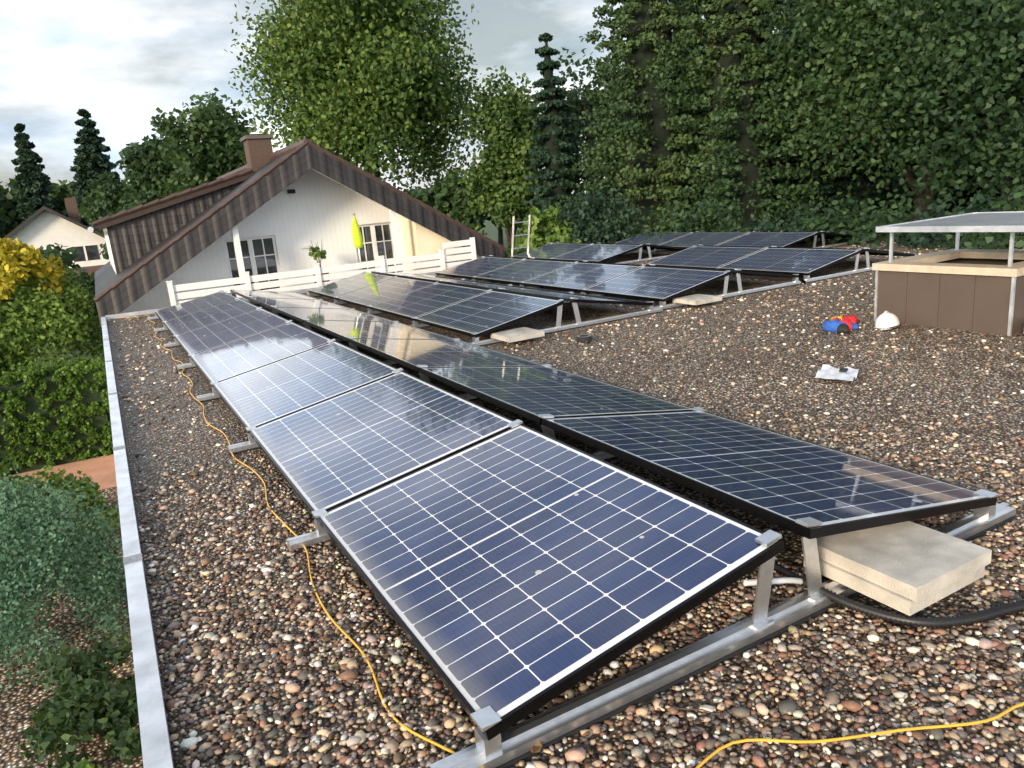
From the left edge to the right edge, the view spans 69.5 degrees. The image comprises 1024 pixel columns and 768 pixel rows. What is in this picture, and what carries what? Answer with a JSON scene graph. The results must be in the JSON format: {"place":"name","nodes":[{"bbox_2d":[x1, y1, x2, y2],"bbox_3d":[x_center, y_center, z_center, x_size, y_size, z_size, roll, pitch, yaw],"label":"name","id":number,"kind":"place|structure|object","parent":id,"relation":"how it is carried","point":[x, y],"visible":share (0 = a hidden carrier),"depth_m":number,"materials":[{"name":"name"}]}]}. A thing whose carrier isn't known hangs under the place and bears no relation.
{"place":"outdoors","nodes":[
{"label":"outdoors","id":0,"kind":"place"},
{"bbox_2d":[5,197,109,274],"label":"house","id":1,"kind":"structure","parent":0,"point":[44,226],"depth_m":50.51,"materials":[{"name":"white"}]},
{"bbox_2d":[0,454,143,767],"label":"garden path","id":2,"kind":"structure","parent":0,"point":[17,702],"depth_m":7.87,"materials":[{"name":"stone"}]},
{"bbox_2d":[0,456,45,589],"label":"cypress shrub","id":3,"kind":"object","parent":2,"relation":"on","point":[7,464],"depth_m":9.90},
{"bbox_2d":[7,465,121,553],"bbox_3d":[-6.860,1.862,10.938,1.952,1.127,2.497,-12,16,-27],"label":"shrub","id":4,"kind":"object","parent":2,"relation":"on","point":[58,481],"visible":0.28,"depth_m":10.98,"materials":[{"name":"green plant"}]},
{"bbox_2d":[15,635,141,767],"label":"shrub","id":5,"kind":"object","parent":2,"relation":"on","point":[84,698],"visible":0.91,"depth_m":6.16,"materials":[{"name":"green plant"}]},
{"bbox_2d":[64,756,100,767],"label":"shrub","id":6,"kind":"object","parent":2,"relation":"on","point":[83,763],"visible":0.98,"depth_m":5.52,"materials":[{"name":"green plant"}]},
{"bbox_2d":[119,169,480,313],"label":"house walls","id":7,"kind":"structure","parent":0,"point":[282,230],"depth_m":16.04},
{"bbox_2d":[93,139,506,326],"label":"house roof","id":8,"kind":"structure","parent":7,"relation":"on","point":[132,283],"depth_m":14.80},
{"bbox_2d":[87,168,256,273],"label":"dormer roof","id":9,"kind":"structure","parent":8,"relation":"on","point":[132,235],"depth_m":16.41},
{"bbox_2d":[240,134,272,171],"bbox_3d":[-6.036,-5.386,17.680,0.640,1.120,0.650,-12,16,-27],"label":"house chimney","id":10,"kind":"object","parent":8,"relation":"on","point":[258,149],"visible":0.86,"depth_m":17.40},
{"bbox_2d":[310,241,329,282],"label":"potted plant","id":11,"kind":"object","parent":7,"relation":"on","point":[319,260],"visible":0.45,"depth_m":15.72,"materials":[{"name":"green plant"}]},
{"bbox_2d":[308,246,326,259],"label":"balcony shrub leaves","id":12,"kind":"object","parent":11,"relation":"in","point":[321,254],"visible":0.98,"depth_m":15.63,"materials":[{"name":"green plant"}]},
{"bbox_2d":[166,237,476,305],"bbox_3d":[-3.662,-2.058,15.591,6.545,1.405,0.110,-12,16,-27],"label":"balcony fence","id":13,"kind":"object","parent":7,"relation":"on","point":[317,270],"visible":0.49,"depth_m":15.35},
{"bbox_2d":[352,213,362,269],"bbox_3d":[-3.352,-2.766,16.327,0.209,1.970,0.204,-12,16,-27],"label":"parasol","id":14,"kind":"object","parent":7,"relation":"on","point":[357,238],"visible":0.95,"depth_m":16.13,"materials":[{"name":"fabric"}]},
{"bbox_2d":[7,195,613,489],"bbox_3d":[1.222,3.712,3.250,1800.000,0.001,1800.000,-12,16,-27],"label":"ground","id":15,"kind":"structure","parent":0,"point":[490,229],"depth_m":67.88,"materials":[{"name":"green plant"}]},
{"bbox_2d":[0,185,18,238],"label":"tree","id":16,"kind":"object","parent":15,"relation":"on","point":[7,225],"visible":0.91,"depth_m":73.00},
{"bbox_2d":[0,181,23,233],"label":"tree","id":17,"kind":"object","parent":15,"relation":"on","point":[9,202],"visible":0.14,"depth_m":76.11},
{"bbox_2d":[0,313,33,371],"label":"shrub","id":18,"kind":"object","parent":15,"relation":"on","point":[9,333],"visible":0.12,"depth_m":17.41,"materials":[{"name":"green plant"}]},
{"bbox_2d":[11,123,64,223],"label":"spruce tree","id":19,"kind":"object","parent":15,"relation":"on","point":[28,205],"depth_m":71.29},
{"bbox_2d":[0,263,105,372],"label":"shrub","id":20,"kind":"object","parent":15,"relation":"on","point":[63,328],"visible":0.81,"depth_m":17.61,"materials":[{"name":"green plant"}]},
{"bbox_2d":[0,237,67,305],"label":"yellow shrub","id":21,"kind":"object","parent":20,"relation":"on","point":[16,256],"visible":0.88,"depth_m":17.69,"materials":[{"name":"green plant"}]},
{"bbox_2d":[0,284,73,333],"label":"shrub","id":22,"kind":"object","parent":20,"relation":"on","point":[6,308],"visible":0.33,"depth_m":17.71,"materials":[{"name":"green plant"}]},
{"bbox_2d":[0,357,112,477],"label":"hedge","id":23,"kind":"object","parent":15,"relation":"on","point":[78,366],"depth_m":14.80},
{"bbox_2d":[39,243,81,275],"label":"shrub","id":24,"kind":"object","parent":15,"relation":"on","point":[67,257],"visible":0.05,"depth_m":30.08,"materials":[{"name":"green plant"}]},
{"bbox_2d":[21,265,100,337],"bbox_3d":[-14.761,-2.715,24.616,3.439,2.534,4.495,-12,16,-27],"label":"shrub","id":25,"kind":"object","parent":15,"relation":"on","point":[84,275],"visible":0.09,"depth_m":23.91,"materials":[{"name":"green plant"}]},
{"bbox_2d":[47,180,77,216],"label":"tree","id":26,"kind":"object","parent":15,"relation":"on","point":[62,191],"visible":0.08,"depth_m":76.97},
{"bbox_2d":[0,464,130,693],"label":"blue spruce shrub","id":27,"kind":"object","parent":15,"relation":"on","point":[31,534],"visible":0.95,"depth_m":8.01,"materials":[{"name":"green plant"}]},
{"bbox_2d":[65,109,121,225],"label":"spruce tree","id":28,"kind":"object","parent":15,"relation":"on","point":[87,172],"depth_m":68.20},
{"bbox_2d":[78,182,122,233],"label":"tree","id":29,"kind":"object","parent":15,"relation":"on","point":[89,198],"visible":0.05,"depth_m":66.68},
{"bbox_2d":[83,174,129,259],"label":"tree","id":30,"kind":"object","parent":15,"relation":"on","point":[103,206],"visible":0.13,"depth_m":42.11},
{"bbox_2d":[115,120,188,212],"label":"tree","id":31,"kind":"object","parent":15,"relation":"on","point":[138,161],"depth_m":40.71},
{"bbox_2d":[146,87,256,198],"bbox_3d":[-16.160,-10.005,39.986,6.458,11.482,7.242,-12,16,-27],"label":"tree","id":32,"kind":"object","parent":15,"relation":"on","point":[214,145],"depth_m":37.92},
{"bbox_2d":[224,0,484,195],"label":"beech tree","id":33,"kind":"object","parent":15,"relation":"on","point":[378,68],"depth_m":27.99,"materials":[{"name":"plant"}]},
{"bbox_2d":[408,166,485,229],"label":"bush","id":34,"kind":"object","parent":15,"relation":"on","point":[447,200],"depth_m":51.51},
{"bbox_2d":[467,162,502,245],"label":"tree","id":35,"kind":"object","parent":15,"relation":"on","point":[500,236],"depth_m":58.56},
{"bbox_2d":[448,65,544,245],"bbox_3d":[-0.019,-7.834,29.933,4.217,9.448,4.743,-12,16,-27],"label":"tree","id":36,"kind":"object","parent":15,"relation":"on","point":[509,135],"depth_m":28.75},
{"bbox_2d":[511,215,530,256],"bbox_3d":[0.143,-1.931,17.585,0.480,4.065,1.088,-12,16,-27],"label":"ladder","id":37,"kind":"object","parent":15,"relation":"on","point":[513,235],"visible":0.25,"depth_m":16.83,"materials":[{"name":"metal"}]},
{"bbox_2d":[506,205,583,256],"bbox_3d":[0.704,-3.546,19.219,2.383,2.142,2.028,-7,14,-8],"label":"shrub","id":38,"kind":"object","parent":15,"relation":"on","point":[543,222],"visible":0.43,"depth_m":18.97,"materials":[{"name":"green plant"}]},
{"bbox_2d":[524,33,585,218],"bbox_3d":[1.508,-7.064,25.985,3.582,9.804,3.497,-12,16,-27],"label":"thuja tree","id":39,"kind":"object","parent":15,"relation":"on","point":[542,159],"depth_m":25.32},
{"bbox_2d":[532,198,589,239],"bbox_3d":[1.712,-4.073,23.656,2.933,3.676,3.051,7,18,38],"label":"tree","id":40,"kind":"object","parent":15,"relation":"on","point":[566,204],"depth_m":23.22,"materials":[{"name":"green plant"}]},
{"bbox_2d":[101,231,1021,767],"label":"trim","id":41,"kind":"structure","parent":15,"relation":"on","point":[155,743],"depth_m":2.90,"materials":[{"name":"metal"}]},
{"bbox_2d":[106,236,1023,767],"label":"gravel roof","id":42,"kind":"structure","parent":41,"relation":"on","point":[952,376],"depth_m":4.42,"materials":[{"name":"gravel"}]},
{"bbox_2d":[307,271,662,345],"bbox_3d":[-0.972,-1.358,11.032,2.644,0.344,7.293,-12,16,-27],"label":"solar panel mount","id":43,"kind":"object","parent":42,"relation":"on","point":[517,334],"visible":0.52,"depth_m":8.21,"materials":[{"name":"metal"}]},
{"bbox_2d":[308,272,393,298],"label":"panel","id":44,"kind":"object","parent":43,"relation":"attached to","point":[349,284],"visible":0.94,"depth_m":13.04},
{"bbox_2d":[335,277,433,307],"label":"panel","id":45,"kind":"object","parent":43,"relation":"attached to","point":[382,291],"visible":0.93,"depth_m":11.54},
{"bbox_2d":[371,271,458,278],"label":"panel","id":46,"kind":"object","parent":43,"relation":"on","point":[399,274],"visible":0.68,"depth_m":13.59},
{"bbox_2d":[369,283,488,320],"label":"panel","id":47,"kind":"object","parent":43,"relation":"attached to","point":[424,300],"visible":0.91,"depth_m":10.03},
{"bbox_2d":[404,276,506,284],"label":"panel","id":48,"kind":"object","parent":43,"relation":"on","point":[439,280],"visible":0.79,"depth_m":12.07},
{"bbox_2d":[414,290,563,337],"bbox_3d":[-0.322,-0.848,8.638,1.134,0.036,1.722,-23,20,-24],"label":"panel","id":49,"kind":"object","parent":43,"relation":"attached to","point":[486,313],"visible":1,"depth_m":8.47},
{"bbox_2d":[446,282,562,291],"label":"panel","id":50,"kind":"object","parent":43,"relation":"on","point":[494,287],"visible":0.79,"depth_m":10.57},
{"bbox_2d":[500,289,652,305],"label":"panel","id":51,"kind":"object","parent":43,"relation":"on","point":[582,298],"visible":0.97,"depth_m":8.83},
{"bbox_2d":[108,239,1023,555],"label":"roof stones","id":52,"kind":"object","parent":42,"relation":"on","point":[682,327],"visible":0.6,"depth_m":6.52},
{"bbox_2d":[130,252,1003,752],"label":"pebbles","id":53,"kind":"object","parent":42,"relation":"on","point":[536,748],"visible":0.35,"depth_m":2.95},
{"bbox_2d":[121,315,1023,767],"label":"yellow cable","id":54,"kind":"object","parent":42,"relation":"on","point":[711,755],"visible":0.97,"depth_m":1.99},
{"bbox_2d":[131,404,1023,754],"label":"roof pebbles","id":55,"kind":"object","parent":42,"relation":"on","point":[351,666],"visible":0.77,"depth_m":2.61,"materials":[{"name":"gravel"}]},
{"bbox_2d":[147,289,1015,767],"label":"solar panel mount","id":56,"kind":"object","parent":42,"relation":"on","point":[909,567],"visible":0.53,"depth_m":2.48,"materials":[{"name":"metal"}]},
{"bbox_2d":[155,291,236,323],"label":"panel","id":57,"kind":"object","parent":56,"relation":"attached to","point":[192,306],"visible":0.89,"depth_m":11.80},
{"bbox_2d":[163,298,260,337],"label":"panel","id":58,"kind":"object","parent":56,"relation":"attached to","point":[205,317],"visible":0.84,"depth_m":10.29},
{"bbox_2d":[174,308,288,356],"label":"panel","id":59,"kind":"object","parent":56,"relation":"attached to","point":[195,341],"visible":0.84,"depth_m":8.79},
{"bbox_2d":[190,322,330,386],"bbox_3d":[-2.548,-0.337,7.392,1.134,0.036,1.722,-23,20,-24],"label":"panel","id":60,"kind":"object","parent":56,"relation":"attached to","point":[246,354],"visible":0.84,"depth_m":7.27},
{"bbox_2d":[230,290,317,299],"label":"panel","id":61,"kind":"object","parent":56,"relation":"on","point":[266,294],"visible":0.88,"depth_m":12.37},
{"bbox_2d":[248,297,350,308],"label":"panel","id":62,"kind":"object","parent":56,"relation":"on","point":[294,303],"visible":0.89,"depth_m":10.85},
{"bbox_2d":[213,341,396,433],"bbox_3d":[-1.701,-0.032,5.901,1.134,0.036,1.722,-23,20,-24],"label":"panel","id":63,"kind":"object","parent":56,"relation":"attached to","point":[260,396],"visible":0.84,"depth_m":5.75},
{"bbox_2d":[272,307,392,322],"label":"panel","id":64,"kind":"object","parent":56,"relation":"on","point":[298,314],"visible":0.88,"depth_m":9.35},
{"bbox_2d":[303,320,453,341],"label":"panel","id":65,"kind":"object","parent":56,"relation":"on","point":[342,330],"visible":0.89,"depth_m":7.84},
{"bbox_2d":[249,371,513,520],"bbox_3d":[-0.854,0.273,4.409,1.134,0.036,1.722,-23,20,-24],"label":"panel","id":66,"kind":"object","parent":56,"relation":"attached to","point":[334,452],"visible":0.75,"depth_m":4.21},
{"bbox_2d":[348,339,543,371],"bbox_3d":[-0.621,-0.270,6.465,1.134,0.036,1.722,-1,11,-29],"label":"panel","id":67,"kind":"object","parent":56,"relation":"on","point":[410,353],"visible":0.88,"depth_m":6.31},
{"bbox_2d":[317,424,784,740],"bbox_3d":[-0.007,0.577,2.917,1.134,0.036,1.722,-23,20,-24],"label":"panel","id":68,"kind":"object","parent":56,"relation":"attached to","point":[510,577],"visible":1,"depth_m":2.61,"materials":[{"name":"glass"}]},
{"bbox_2d":[419,366,691,423],"bbox_3d":[0.226,0.035,4.973,1.134,0.036,1.722,-1,11,-29],"label":"panel","id":69,"kind":"object","parent":56,"relation":"on","point":[530,392],"visible":0.88,"depth_m":4.78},
{"bbox_2d":[542,411,996,538],"bbox_3d":[1.072,0.340,3.482,1.134,0.036,1.722,-1,11,-29],"label":"panel","id":70,"kind":"object","parent":56,"relation":"on","point":[782,480],"visible":1,"depth_m":3.18,"materials":[{"name":"glass"}]},
{"bbox_2d":[577,334,591,342],"bbox_3d":[0.732,-0.459,7.469,0.150,0.060,0.150,-12,16,-27],"label":"tape roll","id":71,"kind":"object","parent":42,"relation":"on","point":[583,338],"visible":1,"depth_m":7.41,"materials":[{"name":"plastic"}]},
{"bbox_2d":[174,660,1023,767],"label":"roof pebbles","id":72,"kind":"object","parent":42,"relation":"on","point":[578,753],"visible":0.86,"depth_m":2.08,"materials":[{"name":"gravel"}]},
{"bbox_2d":[549,242,667,263],"bbox_3d":[1.847,-2.941,16.298,2.644,0.344,3.494,-12,16,-27],"label":"solar panel mount","id":73,"kind":"object","parent":42,"relation":"on","point":[640,251],"visible":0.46,"depth_m":14.88,"materials":[{"name":"metal"}]},
{"bbox_2d":[513,243,589,259],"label":"panel","id":74,"kind":"object","parent":73,"relation":"attached to","point":[551,250],"visible":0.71,"depth_m":16.69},
{"bbox_2d":[551,244,642,261],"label":"panel","id":75,"kind":"object","parent":73,"relation":"attached to","point":[597,252],"visible":0.86,"depth_m":15.14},
{"bbox_2d":[598,243,686,249],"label":"panel","id":76,"kind":"object","parent":73,"relation":"on","point":[660,247],"visible":0.46,"depth_m":15.32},
{"bbox_2d":[435,255,804,309],"bbox_3d":[1.240,-1.873,12.300,2.644,0.344,7.293,-12,16,-27],"label":"solar panel mount","id":77,"kind":"object","parent":42,"relation":"on","point":[696,299],"visible":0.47,"depth_m":9.44,"materials":[{"name":"metal"}]},
{"bbox_2d":[435,257,521,278],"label":"panel","id":78,"kind":"object","parent":77,"relation":"attached to","point":[477,267],"visible":0.94,"depth_m":14.30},
{"bbox_2d":[473,259,574,284],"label":"panel","id":79,"kind":"object","parent":77,"relation":"attached to","point":[521,271],"visible":0.94,"depth_m":12.80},
{"bbox_2d":[531,258,583,262],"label":"panel","id":80,"kind":"object","parent":77,"relation":"on","point":[557,260],"visible":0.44,"depth_m":13.11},
{"bbox_2d":[521,262,640,291],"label":"panel","id":81,"kind":"object","parent":77,"relation":"attached to","point":[577,276],"visible":0.94,"depth_m":11.30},
{"bbox_2d":[584,261,650,266],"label":"panel","id":82,"kind":"object","parent":77,"relation":"on","point":[618,264],"visible":0.35,"depth_m":11.63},
{"bbox_2d":[582,266,730,301],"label":"panel","id":83,"kind":"object","parent":77,"relation":"attached to","point":[650,283],"visible":1,"depth_m":9.76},
{"bbox_2d":[651,265,797,276],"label":"panel","id":84,"kind":"object","parent":77,"relation":"on","point":[760,273],"visible":0.71,"depth_m":9.83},
{"bbox_2d":[649,231,865,252],"bbox_3d":[4.662,-3.214,16.405,2.644,0.344,5.236,-12,16,-27],"label":"solar panel mount","id":85,"kind":"object","parent":42,"relation":"on","point":[814,245],"visible":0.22,"depth_m":14.40,"materials":[{"name":"metal"}]},
{"bbox_2d":[615,233,689,244],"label":"panel","id":86,"kind":"object","parent":85,"relation":"attached to","point":[650,240],"visible":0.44,"depth_m":17.50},
{"bbox_2d":[660,233,746,247],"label":"panel","id":87,"kind":"object","parent":85,"relation":"attached to","point":[697,239],"visible":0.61,"depth_m":16.07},
{"bbox_2d":[716,232,818,246],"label":"panel","id":88,"kind":"object","parent":85,"relation":"attached to","point":[787,239],"visible":0.65,"depth_m":14.53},
{"bbox_2d":[754,232,853,237],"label":"panel","id":89,"kind":"object","parent":85,"relation":"attached to","point":[833,235],"visible":0.35,"depth_m":14.73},
{"bbox_2d":[646,245,915,283],"bbox_3d":[4.229,-2.084,12.103,2.644,0.344,3.494,-12,16,-27],"label":"solar panel mount","id":90,"kind":"object","parent":42,"relation":"on","point":[808,279],"visible":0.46,"depth_m":10.54,"materials":[{"name":"metal"}]},
{"bbox_2d":[646,246,762,268],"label":"panel","id":91,"kind":"object","parent":90,"relation":"attached to","point":[707,257],"visible":0.82,"depth_m":12.47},
{"bbox_2d":[717,248,861,275],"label":"panel","id":92,"kind":"object","parent":90,"relation":"attached to","point":[799,261],"visible":0.91,"depth_m":10.93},
{"bbox_2d":[773,247,914,255],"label":"panel","id":93,"kind":"object","parent":90,"relation":"on","point":[877,252],"visible":0.4,"depth_m":11.16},
{"bbox_2d":[815,364,859,380],"bbox_3d":[2.384,-0.080,5.413,0.270,0.054,0.410,4,17,32],"label":"paper sheet","id":94,"kind":"object","parent":42,"relation":"on","point":[847,373],"visible":1,"depth_m":5.40,"materials":[{"name":"paper"}]},
{"bbox_2d":[823,314,859,333],"bbox_3d":[3.124,-0.577,7.000,0.302,0.132,0.430,6,18,38],"label":"clothes pile","id":95,"kind":"object","parent":42,"relation":"on","point":[841,323],"visible":1,"depth_m":6.91,"materials":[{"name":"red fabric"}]},
{"bbox_2d":[742,562,1023,627],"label":"conduit","id":96,"kind":"object","parent":42,"relation":"on","point":[988,614],"visible":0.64,"depth_m":2.44,"materials":[{"name":"black rubber"},{"name":"light grey plastic"}]},
{"bbox_2d":[874,311,901,330],"bbox_3d":[3.501,-0.609,6.913,0.234,0.151,0.355,-3,12,43],"label":"hard hat","id":97,"kind":"object","parent":42,"relation":"on","point":[886,320],"visible":1,"depth_m":6.85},
{"bbox_2d":[872,211,1023,335],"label":"roof hatch box","id":98,"kind":"object","parent":42,"relation":"on","point":[975,290],"visible":0.95,"depth_m":6.66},
{"bbox_2d":[523,47,623,196],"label":"tree","id":99,"kind":"object","parent":15,"relation":"on","point":[576,109],"depth_m":45.67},
{"bbox_2d":[558,188,652,243],"bbox_3d":[2.459,-3.292,19.752,3.518,3.782,3.591,-12,16,-27],"label":"shrub","id":100,"kind":"object","parent":15,"relation":"on","point":[605,227],"visible":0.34,"depth_m":19.05,"materials":[{"name":"green plant"}]},
{"bbox_2d":[550,0,711,235],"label":"cedar tree","id":101,"kind":"object","parent":15,"relation":"on","point":[605,71],"depth_m":23.93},
{"bbox_2d":[632,196,749,239],"bbox_3d":[4.522,-2.865,18.454,3.359,3.536,3.422,6,18,36],"label":"shrub","id":102,"kind":"object","parent":15,"relation":"on","point":[699,222],"visible":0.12,"depth_m":17.70,"materials":[{"name":"green plant"}]},
{"bbox_2d":[668,0,717,207],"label":"cedar tree","id":103,"kind":"object","parent":15,"relation":"on","point":[694,11],"depth_m":29.78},
{"bbox_2d":[646,0,836,230],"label":"cedar tree","id":104,"kind":"object","parent":15,"relation":"on","point":[698,24],"depth_m":21.82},
{"bbox_2d":[709,0,799,84],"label":"tree","id":105,"kind":"object","parent":15,"relation":"on","point":[778,27],"depth_m":32.00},
{"bbox_2d":[734,204,845,243],"bbox_3d":[6.077,-2.525,17.027,3.382,3.084,3.112,-7,14,-9],"label":"shrub","id":106,"kind":"object","parent":15,"relation":"on","point":[752,227],"visible":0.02,"depth_m":16.75,"materials":[{"name":"green plant"}]},
{"bbox_2d":[793,198,914,246],"bbox_3d":[7.130,-2.139,15.315,3.266,3.388,3.246,-12,16,-27],"label":"shrub","id":107,"kind":"object","parent":15,"relation":"on","point":[859,230],"visible":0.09,"depth_m":14.71,"materials":[{"name":"green plant"}]},
{"bbox_2d":[764,0,949,229],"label":"tree","id":108,"kind":"object","parent":15,"relation":"on","point":[882,195],"depth_m":22.60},
{"bbox_2d":[737,0,1023,219],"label":"tree","id":109,"kind":"object","parent":15,"relation":"on","point":[838,128],"depth_m":19.04,"materials":[{"name":"plant"}]},
{"bbox_2d":[871,130,968,213],"bbox_3d":[15.818,-6.995,26.237,8.013,7.082,8.508,-12,16,-27],"label":"tree","id":110,"kind":"object","parent":15,"relation":"on","point":[914,177],"depth_m":25.39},
{"bbox_2d":[830,0,1023,211],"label":"tree","id":111,"kind":"object","parent":15,"relation":"on","point":[999,17],"depth_m":15.68,"materials":[{"name":"plant"}]},
{"bbox_2d":[869,193,1020,249],"bbox_3d":[8.279,-1.856,13.857,3.563,3.368,3.584,-12,16,-27],"label":"shrub","id":112,"kind":"object","parent":15,"relation":"on","point":[921,239],"visible":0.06,"depth_m":13.20,"materials":[{"name":"green plant"}]},
{"bbox_2d":[933,143,1021,214],"bbox_3d":[17.375,-6.294,23.297,7.068,6.811,7.990,-12,16,-27],"label":"tree","id":113,"kind":"object","parent":15,"relation":"on","point":[965,192],"visible":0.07,"depth_m":23.83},
{"bbox_2d":[939,187,1023,249],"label":"shrub","id":114,"kind":"object","parent":15,"relation":"on","point":[988,240],"visible":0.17,"depth_m":11.97,"materials":[{"name":"green plant"}]},
{"bbox_2d":[0,0,795,192],"label":"sky","id":115,"kind":"structure","parent":0,"point":[118,61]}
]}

